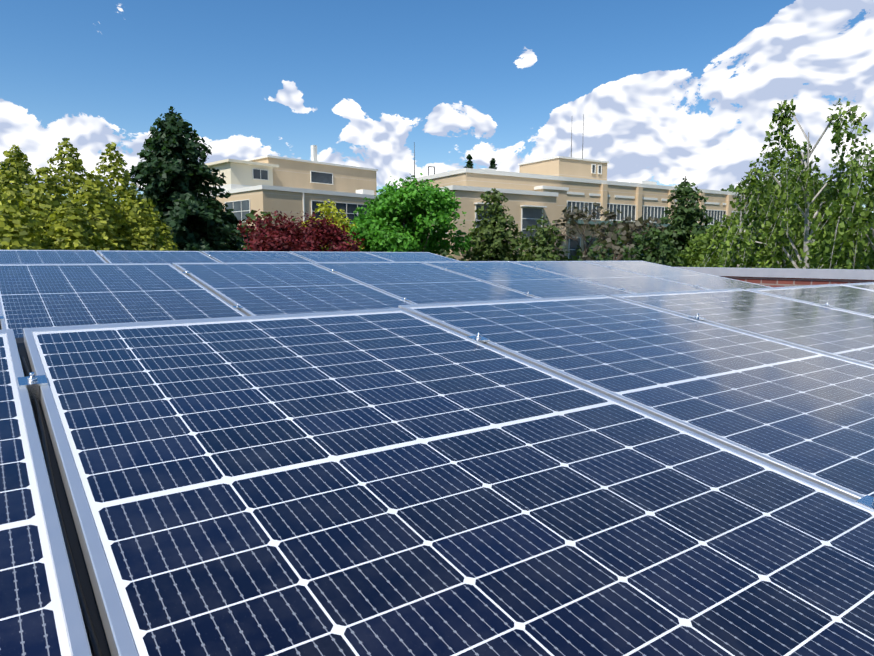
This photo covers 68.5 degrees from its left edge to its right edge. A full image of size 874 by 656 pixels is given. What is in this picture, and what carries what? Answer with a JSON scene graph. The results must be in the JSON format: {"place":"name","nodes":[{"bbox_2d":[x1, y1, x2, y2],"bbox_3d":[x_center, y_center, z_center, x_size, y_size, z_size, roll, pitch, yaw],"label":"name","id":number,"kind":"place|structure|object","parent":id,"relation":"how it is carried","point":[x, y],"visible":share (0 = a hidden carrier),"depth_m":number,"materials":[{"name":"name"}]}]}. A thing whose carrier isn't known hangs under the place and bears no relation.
{"place":"outdoors","nodes":[
{"label":"outdoors","id":0,"kind":"place"},
{"bbox_2d":[0,0,873,212],"label":"sky","id":1,"kind":"structure","parent":0,"point":[666,92],"materials":[{"name":"blue"}]},
{"label":"ground","id":2,"kind":"structure","parent":0,"visible":0},
{"bbox_2d":[0,186,31,246],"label":"tree","id":3,"kind":"object","parent":2,"relation":"on","point":[1,188],"depth_m":13.79,"materials":[{"name":"green plant"}]},
{"bbox_2d":[0,157,43,201],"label":"dark fir tree","id":4,"kind":"object","parent":2,"relation":"on","point":[2,164],"depth_m":32.74,"materials":[{"name":"green plant"}]},
{"bbox_2d":[0,190,51,249],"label":"tree","id":5,"kind":"object","parent":2,"relation":"on","point":[24,240],"visible":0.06,"depth_m":11.86,"materials":[{"name":"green plant"}]},
{"bbox_2d":[0,145,51,228],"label":"tree","id":6,"kind":"object","parent":2,"relation":"on","point":[15,160],"visible":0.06,"depth_m":15.50,"materials":[{"name":"green plant"}]},
{"bbox_2d":[3,167,88,249],"bbox_3d":[-8.583,0.035,14.322,3.696,7.109,3.582,-5,8,-35],"label":"tree","id":7,"kind":"object","parent":2,"relation":"on","point":[34,194],"visible":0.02,"depth_m":13.70,"materials":[{"name":"green plant"}]},
{"bbox_2d":[37,198,103,251],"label":"tree","id":8,"kind":"object","parent":2,"relation":"on","point":[73,219],"visible":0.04,"depth_m":12.75,"materials":[{"name":"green plant"}]},
{"bbox_2d":[44,138,108,235],"bbox_3d":[-9.872,-0.922,17.561,3.524,8.298,3.516,-5,8,-35],"label":"tree","id":9,"kind":"object","parent":2,"relation":"on","point":[74,164],"depth_m":16.85,"materials":[{"name":"green plant"}]},
{"bbox_2d":[61,173,133,250],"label":"tree","id":10,"kind":"object","parent":2,"relation":"on","point":[101,224],"visible":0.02,"depth_m":14.65,"materials":[{"name":"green plant"}]},
{"bbox_2d":[89,142,146,238],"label":"tree","id":11,"kind":"object","parent":2,"relation":"on","point":[121,193],"visible":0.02,"depth_m":18.26,"materials":[{"name":"green plant"}]},
{"bbox_2d":[103,190,166,250],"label":"tree","id":12,"kind":"object","parent":2,"relation":"on","point":[135,212],"visible":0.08,"depth_m":15.44,"materials":[{"name":"green plant"}]},
{"bbox_2d":[130,198,178,250],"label":"tree","id":13,"kind":"object","parent":2,"relation":"on","point":[167,246],"visible":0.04,"depth_m":17.17,"materials":[{"name":"green plant"}]},
{"bbox_2d":[116,106,250,251],"bbox_3d":[-14.288,-5.096,34.480,11.807,13.404,10.940,-5,8,-35],"label":"dark cedar tree","id":14,"kind":"object","parent":2,"relation":"on","point":[174,188],"visible":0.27,"depth_m":33.68,"materials":[{"name":"green plant"}]},
{"bbox_2d":[201,145,377,245],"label":"building","id":15,"kind":"structure","parent":2,"relation":"on","point":[283,185],"depth_m":62.89,"materials":[{"name":"beige paint"}]},
{"bbox_2d":[237,208,364,251],"bbox_3d":[-4.915,-1.024,24.463,5.186,6.982,4.723,-5,8,-35],"label":"bush","id":16,"kind":"object","parent":2,"relation":"on","point":[313,236],"visible":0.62,"depth_m":23.78,"materials":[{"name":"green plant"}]},
{"bbox_2d":[301,199,362,251],"bbox_3d":[-5.072,-1.988,29.552,3.016,7.780,2.630,5,8,38],"label":"bush","id":17,"kind":"object","parent":2,"relation":"on","point":[334,209],"visible":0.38,"depth_m":29.08,"materials":[{"name":"green plant"}]},
{"bbox_2d":[330,173,472,255],"bbox_3d":[-2.024,-3.191,33.444,7.320,9.314,7.252,-5,8,-35],"label":"bright green tree","id":18,"kind":"object","parent":2,"relation":"on","point":[394,219],"visible":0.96,"depth_m":31.23,"materials":[{"name":"green plant"}]},
{"bbox_2d":[464,154,473,167],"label":"tree","id":19,"kind":"object","parent":2,"relation":"on","point":[469,162],"depth_m":92.56,"materials":[{"name":"green plant"}]},
{"bbox_2d":[489,158,496,168],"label":"tree","id":20,"kind":"object","parent":2,"relation":"on","point":[492,164],"visible":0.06,"depth_m":96.32,"materials":[{"name":"green plant"}]},
{"bbox_2d":[461,188,531,260],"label":"conifer tree","id":21,"kind":"object","parent":2,"relation":"on","point":[492,242],"visible":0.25,"depth_m":34.90,"materials":[{"name":"green plant"}]},
{"bbox_2d":[225,210,799,260],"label":"hedge shrubs","id":22,"kind":"object","parent":2,"relation":"on","point":[578,250],"depth_m":41.24,"materials":[{"name":"green plant"}]},
{"bbox_2d":[519,213,572,260],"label":"conifer tree","id":23,"kind":"object","parent":2,"relation":"on","point":[542,250],"visible":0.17,"depth_m":33.02,"materials":[{"name":"green plant"}]},
{"bbox_2d":[403,114,747,260],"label":"building","id":24,"kind":"structure","parent":2,"relation":"on","point":[551,188],"depth_m":53.85,"materials":[{"name":"beige paint"}]},
{"bbox_2d":[528,202,664,260],"bbox_3d":[8.481,-3.004,36.651,7.315,8.237,7.316,5,8,36],"label":"twiggy tree","id":25,"kind":"object","parent":2,"relation":"on","point":[639,223],"visible":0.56,"depth_m":35.46,"materials":[{"name":"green plant"}]},
{"bbox_2d":[622,223,682,266],"bbox_3d":[9.863,-1.452,29.629,4.596,6.696,5.019,3,7,26],"label":"bush","id":26,"kind":"object","parent":2,"relation":"on","point":[653,249],"visible":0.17,"depth_m":29.00,"materials":[{"name":"green plant"}]},
{"bbox_2d":[647,176,713,266],"bbox_3d":[14.003,-3.798,37.419,7.047,9.645,6.826,-5,8,-35],"label":"conifer tree","id":27,"kind":"object","parent":2,"relation":"on","point":[683,227],"visible":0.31,"depth_m":36.32,"materials":[{"name":"green plant"}]},
{"bbox_2d":[674,212,754,266],"bbox_3d":[15.234,-2.204,32.587,5.587,7.539,6.069,-5,8,-35],"label":"bush","id":28,"kind":"object","parent":2,"relation":"on","point":[698,248],"visible":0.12,"depth_m":32.36,"materials":[{"name":"green plant"}]},
{"bbox_2d":[699,173,793,267],"bbox_3d":[11.502,-1.533,24.055,4.092,8.086,3.844,2,7,16],"label":"birch tree","id":29,"kind":"object","parent":2,"relation":"on","point":[712,253],"visible":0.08,"depth_m":23.36,"materials":[{"name":"green plant"}]},
{"bbox_2d":[716,150,842,268],"bbox_3d":[15.166,-2.971,28.701,5.595,9.930,5.143,0,6,2],"label":"birch tree","id":30,"kind":"object","parent":2,"relation":"on","point":[773,162],"visible":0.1,"depth_m":28.11,"materials":[{"name":"green plant"}]},
{"bbox_2d":[721,171,858,215],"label":"tree","id":31,"kind":"object","parent":2,"relation":"on","point":[730,188],"visible":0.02,"depth_m":72.86,"materials":[{"name":"green plant"}]},
{"bbox_2d":[715,98,873,269],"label":"birch tree","id":32,"kind":"object","parent":2,"relation":"on","point":[768,241],"visible":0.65,"depth_m":20.50,"materials":[{"name":"green plant"}]},
{"bbox_2d":[720,276,873,286],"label":"brick parapet wall","id":33,"kind":"structure","parent":2,"relation":"on","point":[775,282],"depth_m":8.37,"materials":[{"name":"red brick"}]},
{"bbox_2d":[676,267,873,279],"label":"parapet coping","id":34,"kind":"object","parent":33,"relation":"on","point":[859,274],"depth_m":8.36,"materials":[{"name":"grey metal"}]},
{"bbox_2d":[784,144,873,268],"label":"birch tree","id":35,"kind":"object","parent":2,"relation":"on","point":[846,180],"visible":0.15,"depth_m":25.26,"materials":[{"name":"green plant"}]},
{"bbox_2d":[798,150,873,269],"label":"birch tree","id":36,"kind":"object","parent":2,"relation":"on","point":[841,258],"visible":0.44,"depth_m":17.51,"materials":[{"name":"green plant"}]},
{"bbox_3d":[-1.377,0.310,1.980,17.850,0.608,15.200,-5,8,-35],"label":"roof deck","id":37,"kind":"object","parent":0,"visible":0},
{"bbox_2d":[15,337,110,655],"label":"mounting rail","id":38,"kind":"object","parent":37,"relation":"on","point":[80,563],"visible":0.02,"depth_m":0.80,"materials":[{"name":"black metal"}]},
{"bbox_2d":[17,372,47,403],"bbox_3d":[-0.745,0.107,1.184,0.044,0.053,0.048,-5,17,-35],"label":"panel clamp","id":39,"kind":"object","parent":38,"relation":"attached to","point":[32,382],"visible":0.92,"depth_m":1.17,"materials":[{"name":"silver metal"}]},
{"bbox_2d":[0,329,91,655],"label":"solar panel","id":40,"kind":"object","parent":38,"relation":"on","point":[40,612],"visible":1,"depth_m":0.72,"materials":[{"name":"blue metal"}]},
{"bbox_2d":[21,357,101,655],"bbox_3d":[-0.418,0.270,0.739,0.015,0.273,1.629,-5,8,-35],"label":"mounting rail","id":41,"kind":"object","parent":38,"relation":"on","point":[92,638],"visible":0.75,"depth_m":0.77,"materials":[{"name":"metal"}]},
{"bbox_2d":[23,308,873,655],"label":"solar panel","id":42,"kind":"object","parent":38,"relation":"on","point":[381,482],"visible":0.97,"depth_m":0.89,"materials":[{"name":"blue glass"}]},
{"bbox_2d":[467,333,489,343],"bbox_3d":[0.114,0.040,1.797,0.044,0.053,0.048,-5,17,-35],"label":"panel clamp","id":43,"kind":"object","parent":38,"relation":"attached to","point":[478,338],"visible":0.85,"depth_m":1.79,"materials":[{"name":"silver metal"}]},
{"bbox_2d":[398,295,873,500],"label":"solar panel","id":44,"kind":"object","parent":38,"relation":"on","point":[806,414],"visible":0.86,"depth_m":1.69,"materials":[{"name":"blue glass"}]},
{"bbox_2d":[688,313,705,320],"bbox_3d":[0.974,-0.028,2.410,0.044,0.053,0.048,-5,17,-35],"label":"panel clamp","id":45,"kind":"object","parent":38,"relation":"attached to","point":[696,317],"visible":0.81,"depth_m":2.40,"materials":[{"name":"silver metal"}]},
{"bbox_2d":[609,288,873,366],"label":"solar panel","id":46,"kind":"object","parent":38,"relation":"on","point":[843,334],"visible":0.82,"depth_m":2.60,"materials":[{"name":"blue glass"}]},
{"bbox_2d":[746,284,873,316],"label":"solar panel","id":47,"kind":"object","parent":38,"relation":"on","point":[850,299],"visible":0.83,"depth_m":3.37,"materials":[{"name":"blue metal"}]},
{"bbox_2d":[819,302,833,307],"bbox_3d":[1.834,-0.096,3.023,0.044,0.053,0.048,-5,17,-35],"label":"panel clamp","id":48,"kind":"object","parent":38,"relation":"attached to","point":[827,305],"visible":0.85,"depth_m":3.01,"materials":[{"name":"silver metal"}]},
{"bbox_2d":[841,282,873,290],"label":"solar panel","id":49,"kind":"object","parent":38,"relation":"on","point":[868,285],"visible":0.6,"depth_m":3.99,"materials":[{"name":"blue metal"}]},
{"bbox_2d":[855,495,873,509],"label":"panel clamp","id":50,"kind":"object","parent":38,"relation":"attached to","point":[867,501],"visible":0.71,"depth_m":1.01,"materials":[{"name":"silver metal"}]},
{"bbox_3d":[-0.927,-0.180,4.135,9.802,0.415,1.887,-5,8,-35],"label":"racking","id":51,"kind":"object","parent":37,"relation":"on","visible":0},
{"bbox_2d":[0,263,246,337],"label":"solar panel","id":52,"kind":"object","parent":51,"relation":"on","point":[45,295],"visible":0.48,"depth_m":3.41,"materials":[{"name":"blue glass"}]},
{"bbox_2d":[232,304,242,310],"bbox_3d":[-1.063,-0.101,3.422,0.044,0.053,0.048,-5,17,-35],"label":"panel clamp","id":53,"kind":"object","parent":51,"relation":"attached to","point":[237,306],"visible":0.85,"depth_m":3.41,"materials":[{"name":"silver metal"}]},
{"bbox_2d":[172,262,412,315],"bbox_3d":[-0.925,-0.253,4.125,1.038,0.035,1.806,-4,17,-35],"label":"solar panel","id":54,"kind":"object","parent":51,"relation":"on","point":[262,288],"visible":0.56,"depth_m":4.05,"materials":[{"name":"blue glass"}]},
{"bbox_2d":[311,261,536,303],"bbox_3d":[-0.065,-0.319,4.738,1.038,0.035,1.806,-5,17,-35],"label":"solar panel","id":55,"kind":"object","parent":51,"relation":"on","point":[415,282],"visible":0.56,"depth_m":4.73,"materials":[{"name":"blue glass"}]},
{"bbox_2d":[421,261,632,297],"bbox_3d":[0.793,-0.388,5.352,1.038,0.035,1.806,-5,17,-35],"label":"solar panel","id":56,"kind":"object","parent":51,"relation":"on","point":[535,282],"visible":0.52,"depth_m":5.35,"materials":[{"name":"blue glass"}]},
{"bbox_2d":[510,261,709,292],"bbox_3d":[1.659,-0.453,5.957,1.038,0.036,1.806,-4,17,-35],"label":"solar panel","id":57,"kind":"object","parent":51,"relation":"on","point":[628,281],"visible":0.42,"depth_m":5.97,"materials":[{"name":"blue metal"}]},
{"bbox_2d":[584,261,769,289],"bbox_3d":[2.513,-0.522,6.578,1.038,0.036,1.806,-4,17,-35],"label":"solar panel","id":58,"kind":"object","parent":51,"relation":"on","point":[690,277],"visible":0.54,"depth_m":6.58,"materials":[{"name":"blue metal"}]},
{"bbox_3d":[-3.040,-0.496,5.994,8.744,0.415,1.887,-5,8,-35],"label":"racking","id":59,"kind":"object","parent":37,"relation":"on","visible":0},
{"bbox_2d":[0,250,106,263],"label":"solar panel","id":60,"kind":"object","parent":59,"relation":"on","point":[45,256],"visible":0.4,"depth_m":6.10,"materials":[{"name":"blue glass"}]},
{"bbox_2d":[97,250,219,263],"bbox_3d":[-2.606,-0.599,6.286,1.038,0.036,1.806,-4,17,-35],"label":"solar panel","id":61,"kind":"object","parent":59,"relation":"on","point":[120,256],"visible":0.35,"depth_m":6.66,"materials":[{"name":"blue glass"}]},
{"bbox_2d":[201,251,312,262],"bbox_3d":[-1.750,-0.670,6.905,1.038,0.037,1.806,-4,17,-35],"label":"solar panel","id":62,"kind":"object","parent":59,"relation":"on","point":[250,256],"visible":0.35,"depth_m":7.29,"materials":[{"name":"blue glass"}]},
{"bbox_2d":[289,251,393,261],"bbox_3d":[-0.886,-0.737,7.511,1.038,0.035,1.806,-5,17,-35],"label":"solar panel","id":63,"kind":"object","parent":59,"relation":"on","point":[316,256],"visible":0.38,"depth_m":7.88,"materials":[{"name":"blue glass"}]},
{"bbox_2d":[365,252,458,261],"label":"solar panel","id":64,"kind":"object","parent":59,"relation":"on","point":[408,256],"visible":0.35,"depth_m":8.51,"materials":[{"name":"blue glass"}]}
]}

